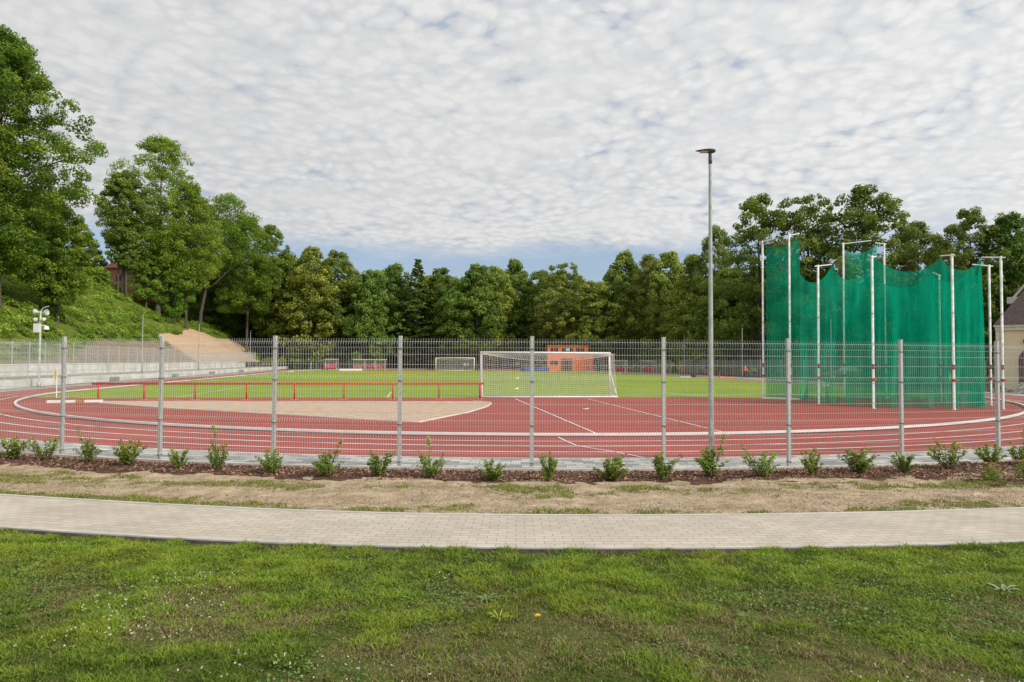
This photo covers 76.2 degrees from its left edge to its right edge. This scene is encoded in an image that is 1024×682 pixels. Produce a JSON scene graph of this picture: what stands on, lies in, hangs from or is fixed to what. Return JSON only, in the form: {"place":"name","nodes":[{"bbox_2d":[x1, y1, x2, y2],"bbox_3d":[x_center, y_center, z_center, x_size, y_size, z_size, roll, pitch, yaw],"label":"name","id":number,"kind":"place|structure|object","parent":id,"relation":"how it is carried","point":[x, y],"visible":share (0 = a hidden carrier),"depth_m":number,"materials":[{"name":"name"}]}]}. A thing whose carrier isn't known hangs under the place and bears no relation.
{"place":"outdoors","nodes":[
{"label":"outdoors","id":0,"kind":"place"},
{"bbox_2d":[0,272,266,363],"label":"hill","id":1,"kind":"structure","parent":0,"point":[70,331],"depth_m":87.96,"materials":[{"name":"green plant"}]},
{"bbox_2d":[0,24,108,307],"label":"broadleaf tree","id":2,"kind":"object","parent":1,"relation":"on","point":[20,77],"visible":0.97,"depth_m":66.27,"materials":[{"name":"green plant"}]},
{"bbox_2d":[16,203,103,323],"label":"broadleaf tree","id":3,"kind":"object","parent":1,"relation":"on","point":[61,280],"visible":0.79,"depth_m":73.60,"materials":[{"name":"green plant"}]},
{"bbox_2d":[69,232,108,275],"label":"broadleaf tree","id":4,"kind":"object","parent":1,"relation":"on","point":[104,263],"visible":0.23,"depth_m":126.44,"materials":[{"name":"green plant"}]},
{"bbox_2d":[104,240,136,291],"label":"broadleaf tree","id":5,"kind":"object","parent":1,"relation":"on","point":[114,255],"visible":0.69,"depth_m":111.83,"materials":[{"name":"green plant"}]},
{"bbox_2d":[93,170,154,297],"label":"broadleaf tree","id":6,"kind":"object","parent":1,"relation":"on","point":[123,187],"visible":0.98,"depth_m":111.94,"materials":[{"name":"green plant"}]},
{"bbox_2d":[116,239,140,296],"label":"broadleaf tree","id":7,"kind":"object","parent":1,"relation":"on","point":[130,264],"visible":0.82,"depth_m":112.47,"materials":[{"name":"green plant"}]},
{"bbox_2d":[0,266,271,355],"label":"hillside undergrowth","id":8,"kind":"object","parent":1,"relation":"on","point":[8,323],"visible":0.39,"depth_m":84.05,"materials":[{"name":"green plant"}]},
{"bbox_2d":[104,259,167,302],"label":"brick house","id":9,"kind":"structure","parent":1,"relation":"on","point":[112,268],"depth_m":120.86,"materials":[{"name":"red brick"}]},
{"bbox_2d":[127,251,169,307],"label":"broadleaf tree","id":10,"kind":"object","parent":1,"relation":"on","point":[144,292],"visible":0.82,"depth_m":116.86,"materials":[{"name":"green plant"}]},
{"bbox_2d":[102,133,221,314],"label":"broadleaf tree","id":11,"kind":"object","parent":1,"relation":"on","point":[155,146],"visible":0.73,"depth_m":118.49,"materials":[{"name":"green plant"}]},
{"bbox_2d":[153,260,198,324],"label":"broadleaf tree","id":12,"kind":"object","parent":1,"relation":"on","point":[178,306],"visible":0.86,"depth_m":120.44,"materials":[{"name":"green plant"}]},
{"bbox_2d":[148,182,231,329],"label":"broadleaf tree","id":13,"kind":"object","parent":1,"relation":"on","point":[200,206],"visible":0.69,"depth_m":122.53,"materials":[{"name":"green plant"}]},
{"bbox_2d":[187,240,224,324],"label":"broadleaf tree","id":14,"kind":"object","parent":1,"relation":"on","point":[194,309],"visible":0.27,"depth_m":147.28,"materials":[{"name":"green plant"}]},
{"bbox_2d":[155,192,266,329],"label":"broadleaf tree","id":15,"kind":"object","parent":1,"relation":"on","point":[231,228],"visible":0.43,"depth_m":134.26,"materials":[{"name":"green plant"}]},
{"bbox_2d":[210,258,245,333],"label":"broadleaf tree","id":16,"kind":"object","parent":1,"relation":"on","point":[234,324],"visible":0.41,"depth_m":151.16,"materials":[{"name":"green plant"}]},
{"bbox_2d":[213,217,284,352],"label":"broadleaf tree","id":17,"kind":"object","parent":1,"relation":"on","point":[242,303],"visible":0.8,"depth_m":140.93,"materials":[{"name":"green plant"}]},
{"bbox_2d":[0,366,272,379],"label":"walkway","id":18,"kind":"structure","parent":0,"point":[44,376],"depth_m":66.61,"materials":[{"name":"concrete"}]},
{"bbox_2d":[0,362,243,376],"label":"retaining wall","id":19,"kind":"structure","parent":18,"relation":"on","point":[16,370],"depth_m":68.33,"materials":[{"name":"concrete"}]},
{"bbox_2d":[1,341,255,363],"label":"fence","id":20,"kind":"object","parent":19,"relation":"on","point":[83,352],"visible":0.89,"depth_m":74.29,"materials":[{"name":"metal"}]},
{"bbox_2d":[0,362,285,378],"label":"handrail","id":21,"kind":"object","parent":18,"relation":"on","point":[124,368],"visible":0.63,"depth_m":63.53,"materials":[{"name":"metal"}]},
{"bbox_2d":[103,401,489,420],"bbox_3d":[-9.431,2.894,30.391,19.595,0.001,10.481,-1,-2,27],"label":"sand pit","id":22,"kind":"object","parent":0,"point":[318,408],"visible":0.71,"depth_m":27.85,"materials":[{"name":"beige sand"}]},
{"bbox_2d":[99,401,491,421],"bbox_3d":[-9.234,2.749,25.896,17.851,0.035,10.852,1,-2,-8],"label":"sand edging","id":23,"kind":"object","parent":22,"relation":"on","point":[313,415],"visible":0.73,"depth_m":24.42,"materials":[{"name":"white paint"}]},
{"bbox_2d":[239,356,524,368],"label":"earth bank","id":24,"kind":"structure","parent":0,"point":[395,365],"depth_m":153.33,"materials":[{"name":"green plant"}]},
{"bbox_2d":[242,224,295,356],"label":"broadleaf tree","id":25,"kind":"object","parent":24,"relation":"on","point":[270,229],"visible":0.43,"depth_m":147.62,"materials":[{"name":"green plant"}]},
{"bbox_2d":[256,252,313,356],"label":"woodland tree","id":26,"kind":"object","parent":24,"relation":"on","point":[280,329],"visible":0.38,"depth_m":146.53,"materials":[{"name":"green plant"}]},
{"bbox_2d":[303,249,365,366],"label":"woodland tree","id":27,"kind":"object","parent":24,"relation":"on","point":[344,283],"visible":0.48,"depth_m":147.36,"materials":[{"name":"green plant"}]},
{"bbox_2d":[341,269,402,368],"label":"woodland tree","id":28,"kind":"object","parent":24,"relation":"on","point":[371,320],"visible":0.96,"depth_m":144.63,"materials":[{"name":"green plant"}]},
{"bbox_2d":[372,262,415,364],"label":"woodland tree","id":29,"kind":"object","parent":24,"relation":"on","point":[392,271],"visible":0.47,"depth_m":152.76,"materials":[{"name":"green plant"}]},
{"bbox_2d":[496,258,534,366],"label":"woodland tree","id":30,"kind":"object","parent":24,"relation":"on","point":[515,267],"visible":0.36,"depth_m":156.47,"materials":[{"name":"green plant"}]},
{"bbox_2d":[0,369,939,390],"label":"side pavement","id":31,"kind":"structure","parent":0,"point":[31,388],"depth_m":64.11,"materials":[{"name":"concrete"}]},
{"bbox_2d":[32,306,49,386],"bbox_3d":[-32.943,0.381,45.604,1.085,5.713,0.437,0,-2,0],"label":"loudspeaker mast","id":32,"kind":"object","parent":31,"relation":"on","point":[37,327],"visible":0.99,"depth_m":45.57,"materials":[{"name":"metal"}]},
{"bbox_2d":[0,366,287,388],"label":"retaining wall","id":33,"kind":"structure","parent":31,"relation":"on","point":[22,384],"depth_m":58.44,"materials":[{"name":"concrete"}]},
{"bbox_2d":[39,370,939,397],"bbox_3d":[-4.904,4.421,80.768,55.200,0.001,93.493,1,-2,-8],"label":"pitch","id":34,"kind":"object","parent":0,"point":[694,387],"visible":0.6,"depth_m":49.02,"materials":[{"name":"green plant"}]},
{"bbox_2d":[480,351,617,397],"bbox_3d":[2.043,1.868,36.586,7.566,2.550,1.558,1,-2,-7],"label":"football goal","id":35,"kind":"object","parent":34,"relation":"on","point":[568,360],"visible":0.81,"depth_m":36.32,"materials":[{"name":"white paint"}]},
{"bbox_2d":[0,369,1023,457],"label":"running track","id":36,"kind":"structure","parent":0,"point":[593,414],"depth_m":20.38,"materials":[{"name":"red rubber"}]},
{"bbox_2d":[92,382,483,399],"bbox_3d":[-10.960,2.536,33.130,19.145,0.870,0.502,1,-2,-8],"label":"railing","id":37,"kind":"object","parent":36,"relation":"on","point":[269,383],"visible":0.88,"depth_m":33.03,"materials":[{"name":"red metal"}]},
{"bbox_2d":[0,370,1023,457],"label":"track marking","id":38,"kind":"object","parent":36,"relation":"on","point":[485,440],"visible":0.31,"depth_m":16.53,"materials":[{"name":"paint"}]},
{"bbox_2d":[13,369,1023,436],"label":"track kerb","id":39,"kind":"structure","parent":36,"relation":"on","point":[474,434],"depth_m":18.83,"materials":[{"name":"white paint"}]},
{"bbox_2d":[547,345,592,370],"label":"orange hut","id":40,"kind":"object","parent":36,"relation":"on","point":[554,363],"visible":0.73,"depth_m":129.98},
{"bbox_2d":[759,233,1005,409],"bbox_3d":[18.720,-1.393,32.994,9.261,9.021,9.461,1,-2,-8],"label":"hammer cage","id":41,"kind":"object","parent":36,"relation":"on","point":[933,301],"visible":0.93,"depth_m":30.13,"materials":[{"name":"green fabric"}]},
{"bbox_2d":[0,495,1023,545],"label":"path","id":42,"kind":"structure","parent":0,"point":[512,530],"depth_m":7.46,"materials":[{"name":"beige concrete"}]},
{"bbox_2d":[0,526,1023,548],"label":"path kerb","id":43,"kind":"structure","parent":42,"relation":"on","point":[439,546],"depth_m":6.71,"materials":[{"name":"concrete"}]},
{"bbox_2d":[0,494,1023,515],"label":"path kerb","id":44,"kind":"structure","parent":42,"relation":"on","point":[517,514],"depth_m":8.15,"materials":[{"name":"concrete"}]},
{"bbox_2d":[0,463,1023,513],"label":"verge","id":45,"kind":"structure","parent":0,"point":[595,500],"depth_m":9.57,"materials":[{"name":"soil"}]},
{"bbox_2d":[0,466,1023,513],"bbox_3d":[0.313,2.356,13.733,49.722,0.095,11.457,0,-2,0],"label":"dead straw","id":46,"kind":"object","parent":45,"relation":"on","point":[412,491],"visible":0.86,"depth_m":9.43,"materials":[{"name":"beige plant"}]},
{"bbox_2d":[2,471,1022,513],"bbox_3d":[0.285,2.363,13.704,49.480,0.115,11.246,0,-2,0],"label":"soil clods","id":47,"kind":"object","parent":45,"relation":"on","point":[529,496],"visible":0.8,"depth_m":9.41,"materials":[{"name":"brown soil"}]},
{"bbox_2d":[0,526,1023,681],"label":"lawn","id":48,"kind":"structure","parent":0,"point":[611,644],"depth_m":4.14,"materials":[{"name":"plant"}]},
{"bbox_2d":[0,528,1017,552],"bbox_3d":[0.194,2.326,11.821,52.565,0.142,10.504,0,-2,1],"label":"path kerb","id":49,"kind":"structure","parent":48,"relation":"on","point":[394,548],"depth_m":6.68,"materials":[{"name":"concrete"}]},
{"bbox_2d":[0,534,1023,681],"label":"clover","id":50,"kind":"object","parent":48,"relation":"on","point":[890,619],"depth_m":4.87,"materials":[{"name":"green plant"}]},
{"bbox_2d":[0,389,1023,467],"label":"pavement","id":51,"kind":"structure","parent":0,"point":[513,462],"depth_m":13.45,"materials":[{"name":"grey concrete"}]},
{"bbox_2d":[0,450,1014,470],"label":"pavement kerb","id":52,"kind":"structure","parent":51,"relation":"on","point":[517,469],"depth_m":12.23,"materials":[{"name":"concrete"}]},
{"bbox_2d":[0,336,1023,467],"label":"fence","id":53,"kind":"object","parent":51,"relation":"on","point":[663,394],"visible":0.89,"depth_m":12.53,"materials":[{"name":"metal"}]},
{"bbox_2d":[696,148,715,459],"bbox_3d":[3.890,-0.714,13.095,0.395,6.324,0.230,0,-2,4],"label":"street lamp","id":54,"kind":"object","parent":51,"relation":"on","point":[709,151],"visible":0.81,"depth_m":13.06,"materials":[{"name":"metal"}]},
{"bbox_2d":[0,452,1023,484],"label":"bark mulch","id":55,"kind":"object","parent":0,"point":[416,470],"visible":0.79,"depth_m":11.57,"materials":[{"name":"brown wood"}]},
{"bbox_2d":[0,435,30,458],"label":"shrub","id":56,"kind":"object","parent":55,"relation":"on","point":[15,452],"visible":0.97,"depth_m":12.68,"materials":[{"name":"green plant"}]},
{"bbox_2d":[26,433,59,459],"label":"shrub","id":57,"kind":"object","parent":55,"relation":"on","point":[52,448],"visible":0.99,"depth_m":12.70,"materials":[{"name":"green plant"}]},
{"bbox_2d":[73,426,103,462],"bbox_3d":[-7.996,1.949,12.337,0.511,0.744,0.434,1,-2,-23],"label":"shrub","id":58,"kind":"object","parent":55,"relation":"on","point":[91,451],"visible":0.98,"depth_m":12.29,"materials":[{"name":"green plant"}]},
{"bbox_2d":[113,439,147,464],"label":"shrub","id":59,"kind":"object","parent":55,"relation":"on","point":[125,455],"visible":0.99,"depth_m":12.06,"materials":[{"name":"green plant"}]},
{"bbox_2d":[204,420,228,469],"bbox_3d":[-5.193,1.857,11.550,0.462,0.910,0.365,-1,-2,44],"label":"shrub","id":60,"kind":"object","parent":55,"relation":"on","point":[214,462],"visible":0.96,"depth_m":11.52,"materials":[{"name":"green plant"}]},
{"bbox_2d":[254,448,283,472],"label":"shrub","id":61,"kind":"object","parent":55,"relation":"on","point":[273,465],"visible":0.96,"depth_m":11.25,"materials":[{"name":"green plant"}]},
{"bbox_2d":[311,439,345,476],"bbox_3d":[-3.148,1.971,11.032,0.676,0.669,0.574,-1,-2,30],"label":"shrub","id":62,"kind":"object","parent":55,"relation":"on","point":[324,466],"visible":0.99,"depth_m":10.98,"materials":[{"name":"green plant"}]},
{"bbox_2d":[366,449,395,475],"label":"shrub","id":63,"kind":"object","parent":55,"relation":"on","point":[377,466],"visible":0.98,"depth_m":10.95,"materials":[{"name":"green plant"}]},
{"bbox_2d":[416,435,445,477],"bbox_3d":[-1.322,1.914,10.911,0.529,0.795,0.418,0,-2,15],"label":"shrub","id":64,"kind":"object","parent":55,"relation":"on","point":[428,470],"visible":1,"depth_m":10.87,"materials":[{"name":"green plant"}]},
{"bbox_2d":[474,458,507,480],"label":"shrub","id":65,"kind":"object","parent":55,"relation":"on","point":[493,474],"visible":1,"depth_m":10.68,"materials":[{"name":"green plant"}]},
{"bbox_2d":[537,451,558,481],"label":"shrub","id":66,"kind":"object","parent":55,"relation":"on","point":[549,471],"visible":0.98,"depth_m":10.57,"materials":[{"name":"green plant"}]},
{"bbox_2d":[592,453,628,480],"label":"shrub","id":67,"kind":"object","parent":55,"relation":"on","point":[612,469],"visible":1,"depth_m":10.70,"materials":[{"name":"green plant"}]},
{"bbox_2d":[651,451,682,479],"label":"shrub","id":68,"kind":"object","parent":55,"relation":"on","point":[660,468],"visible":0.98,"depth_m":10.81,"materials":[{"name":"green plant"}]},
{"bbox_2d":[693,433,729,476],"bbox_3d":[3.372,1.940,11.166,0.604,0.807,0.710,1,-2,-22],"label":"shrub","id":69,"kind":"object","parent":55,"relation":"on","point":[707,463],"visible":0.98,"depth_m":11.11,"materials":[{"name":"green plant"}]},
{"bbox_2d":[739,444,780,477],"bbox_3d":[4.228,2.049,11.165,0.557,0.597,0.599,-1,-2,44],"label":"shrub","id":70,"kind":"object","parent":55,"relation":"on","point":[761,472],"visible":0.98,"depth_m":11.12,"materials":[{"name":"green plant"}]},
{"bbox_2d":[799,447,822,474],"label":"shrub","id":71,"kind":"object","parent":55,"relation":"on","point":[812,466],"visible":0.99,"depth_m":11.37,"materials":[{"name":"green plant"}]},
{"bbox_2d":[837,447,879,472],"bbox_3d":[6.279,2.120,11.608,0.717,0.500,0.659,1,-2,-10],"label":"shrub","id":72,"kind":"object","parent":55,"relation":"on","point":[861,464],"visible":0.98,"depth_m":11.60,"materials":[{"name":"green plant"}]},
{"bbox_2d":[890,451,917,471],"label":"shrub","id":73,"kind":"object","parent":55,"relation":"on","point":[902,464],"visible":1,"depth_m":11.69,"materials":[{"name":"green plant"}]},
{"bbox_2d":[923,436,968,468],"bbox_3d":[8.061,2.073,12.172,0.659,0.647,0.709,0,-2,14],"label":"shrub","id":74,"kind":"object","parent":55,"relation":"on","point":[950,458],"visible":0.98,"depth_m":12.11,"materials":[{"name":"green plant"}]},
{"bbox_2d":[972,442,1006,463],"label":"shrub","id":75,"kind":"object","parent":55,"relation":"on","point":[985,456],"visible":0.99,"depth_m":12.64,"materials":[{"name":"green plant"}]},
{"bbox_2d":[0,0,1023,317],"label":"sky","id":76,"kind":"structure","parent":0,"point":[454,135],"materials":[{"name":"white"}]},
{"bbox_2d":[7,362,1017,395],"bbox_3d":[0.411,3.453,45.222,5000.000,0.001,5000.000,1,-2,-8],"label":"ground","id":77,"kind":"structure","parent":0,"point":[854,381],"depth_m":99.16,"materials":[{"name":"green plant"}]},
{"bbox_2d":[273,245,346,368],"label":"woodland tree","id":78,"kind":"object","parent":77,"relation":"on","point":[305,269],"visible":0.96,"depth_m":142.06,"materials":[{"name":"green plant"}]},
{"bbox_2d":[379,259,447,368],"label":"conifer tree","id":79,"kind":"object","parent":77,"relation":"on","point":[410,309],"visible":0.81,"depth_m":148.14,"materials":[{"name":"green plant"}]},
{"bbox_2d":[411,267,462,368],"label":"woodland tree","id":80,"kind":"object","parent":77,"relation":"on","point":[437,280],"visible":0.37,"depth_m":150.29,"materials":[{"name":"green plant"}]},
{"bbox_2d":[434,278,480,368],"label":"woodland tree","id":81,"kind":"object","parent":77,"relation":"on","point":[444,329],"visible":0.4,"depth_m":144.59,"materials":[{"name":"green plant"}]},
{"bbox_2d":[440,262,507,369],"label":"woodland tree","id":82,"kind":"object","parent":77,"relation":"on","point":[476,277],"visible":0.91,"depth_m":141.77,"materials":[{"name":"green plant"}]},
{"bbox_2d":[472,265,521,368],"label":"woodland tree","id":83,"kind":"object","parent":77,"relation":"on","point":[500,275],"visible":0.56,"depth_m":148.64,"materials":[{"name":"green plant"}]},
{"bbox_2d":[510,269,569,366],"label":"woodland tree","id":84,"kind":"object","parent":77,"relation":"on","point":[536,289],"visible":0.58,"depth_m":152.21,"materials":[{"name":"green plant"}]},
{"bbox_2d":[533,262,603,345],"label":"woodland tree","id":85,"kind":"object","parent":77,"relation":"on","point":[546,334],"visible":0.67,"depth_m":142.91,"materials":[{"name":"green plant"}]},
{"bbox_2d":[555,280,623,370],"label":"woodland tree","id":86,"kind":"object","parent":77,"relation":"on","point":[586,332],"visible":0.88,"depth_m":136.66,"materials":[{"name":"green plant"}]},
{"bbox_2d":[251,354,994,385],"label":"verge undergrowth","id":87,"kind":"object","parent":77,"relation":"on","point":[267,359],"visible":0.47,"depth_m":136.67,"materials":[{"name":"green plant"}]},
{"bbox_2d":[600,249,651,370],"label":"woodland tree","id":88,"kind":"object","parent":77,"relation":"on","point":[616,277],"visible":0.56,"depth_m":139.95,"materials":[{"name":"green plant"}]},
{"bbox_2d":[264,330,994,376],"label":"woodland understory","id":89,"kind":"object","parent":77,"relation":"on","point":[653,358],"visible":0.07,"depth_m":104.70,"materials":[{"name":"green plant"}]},
{"bbox_2d":[613,253,672,369],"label":"woodland tree","id":90,"kind":"object","parent":77,"relation":"on","point":[647,261],"visible":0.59,"depth_m":135.21,"materials":[{"name":"green plant"}]},
{"bbox_2d":[641,251,691,368],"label":"woodland tree","id":91,"kind":"object","parent":77,"relation":"on","point":[669,259],"visible":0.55,"depth_m":130.49,"materials":[{"name":"green plant"}]},
{"bbox_2d":[657,254,708,372],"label":"woodland tree","id":92,"kind":"object","parent":77,"relation":"on","point":[678,330],"visible":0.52,"depth_m":121.70,"materials":[{"name":"green plant"}]},
{"bbox_2d":[689,224,732,347],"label":"woodland tree","id":93,"kind":"object","parent":77,"relation":"on","point":[721,254],"visible":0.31,"depth_m":117.71,"materials":[{"name":"green plant"}]},
{"bbox_2d":[693,283,754,368],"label":"woodland tree","id":94,"kind":"object","parent":77,"relation":"on","point":[704,330],"visible":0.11,"depth_m":106.72,"materials":[{"name":"green plant"}]},
{"bbox_2d":[685,266,766,373],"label":"woodland tree","id":95,"kind":"object","parent":77,"relation":"on","point":[700,316],"visible":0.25,"depth_m":108.25,"materials":[{"name":"green plant"}]},
{"bbox_2d":[698,192,810,375],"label":"woodland tree","id":96,"kind":"object","parent":77,"relation":"on","point":[733,331],"visible":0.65,"depth_m":94.29,"materials":[{"name":"green plant"}]},
{"bbox_2d":[728,267,795,374],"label":"woodland tree","id":97,"kind":"object","parent":77,"relation":"on","point":[750,316],"visible":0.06,"depth_m":102.22,"materials":[{"name":"green plant"}]},
{"bbox_2d":[604,359,936,381],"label":"fence","id":98,"kind":"object","parent":77,"relation":"on","point":[806,366],"visible":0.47,"depth_m":97.31,"materials":[{"name":"metal"}]},
{"bbox_2d":[759,193,862,376],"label":"woodland tree","id":99,"kind":"object","parent":77,"relation":"on","point":[800,218],"visible":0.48,"depth_m":90.56,"materials":[{"name":"green plant"}]},
{"bbox_2d":[796,184,925,375],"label":"woodland tree","id":100,"kind":"object","parent":77,"relation":"on","point":[867,222],"visible":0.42,"depth_m":85.12,"materials":[{"name":"green plant"}]},
{"bbox_2d":[887,220,958,336],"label":"woodland tree","id":101,"kind":"object","parent":77,"relation":"on","point":[926,241],"visible":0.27,"depth_m":87.33,"materials":[{"name":"green plant"}]},
{"bbox_2d":[922,205,1023,379],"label":"woodland tree","id":102,"kind":"object","parent":77,"relation":"on","point":[963,238],"visible":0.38,"depth_m":79.17,"materials":[{"name":"green plant"}]},
{"bbox_2d":[955,211,1023,370],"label":"woodland tree","id":103,"kind":"object","parent":77,"relation":"on","point":[1007,224],"visible":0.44,"depth_m":77.48,"materials":[{"name":"green plant"}]},
{"bbox_2d":[993,284,1023,392],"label":"church building","id":104,"kind":"structure","parent":77,"relation":"on","point":[1013,321],"depth_m":46.22,"materials":[{"name":"stone"}]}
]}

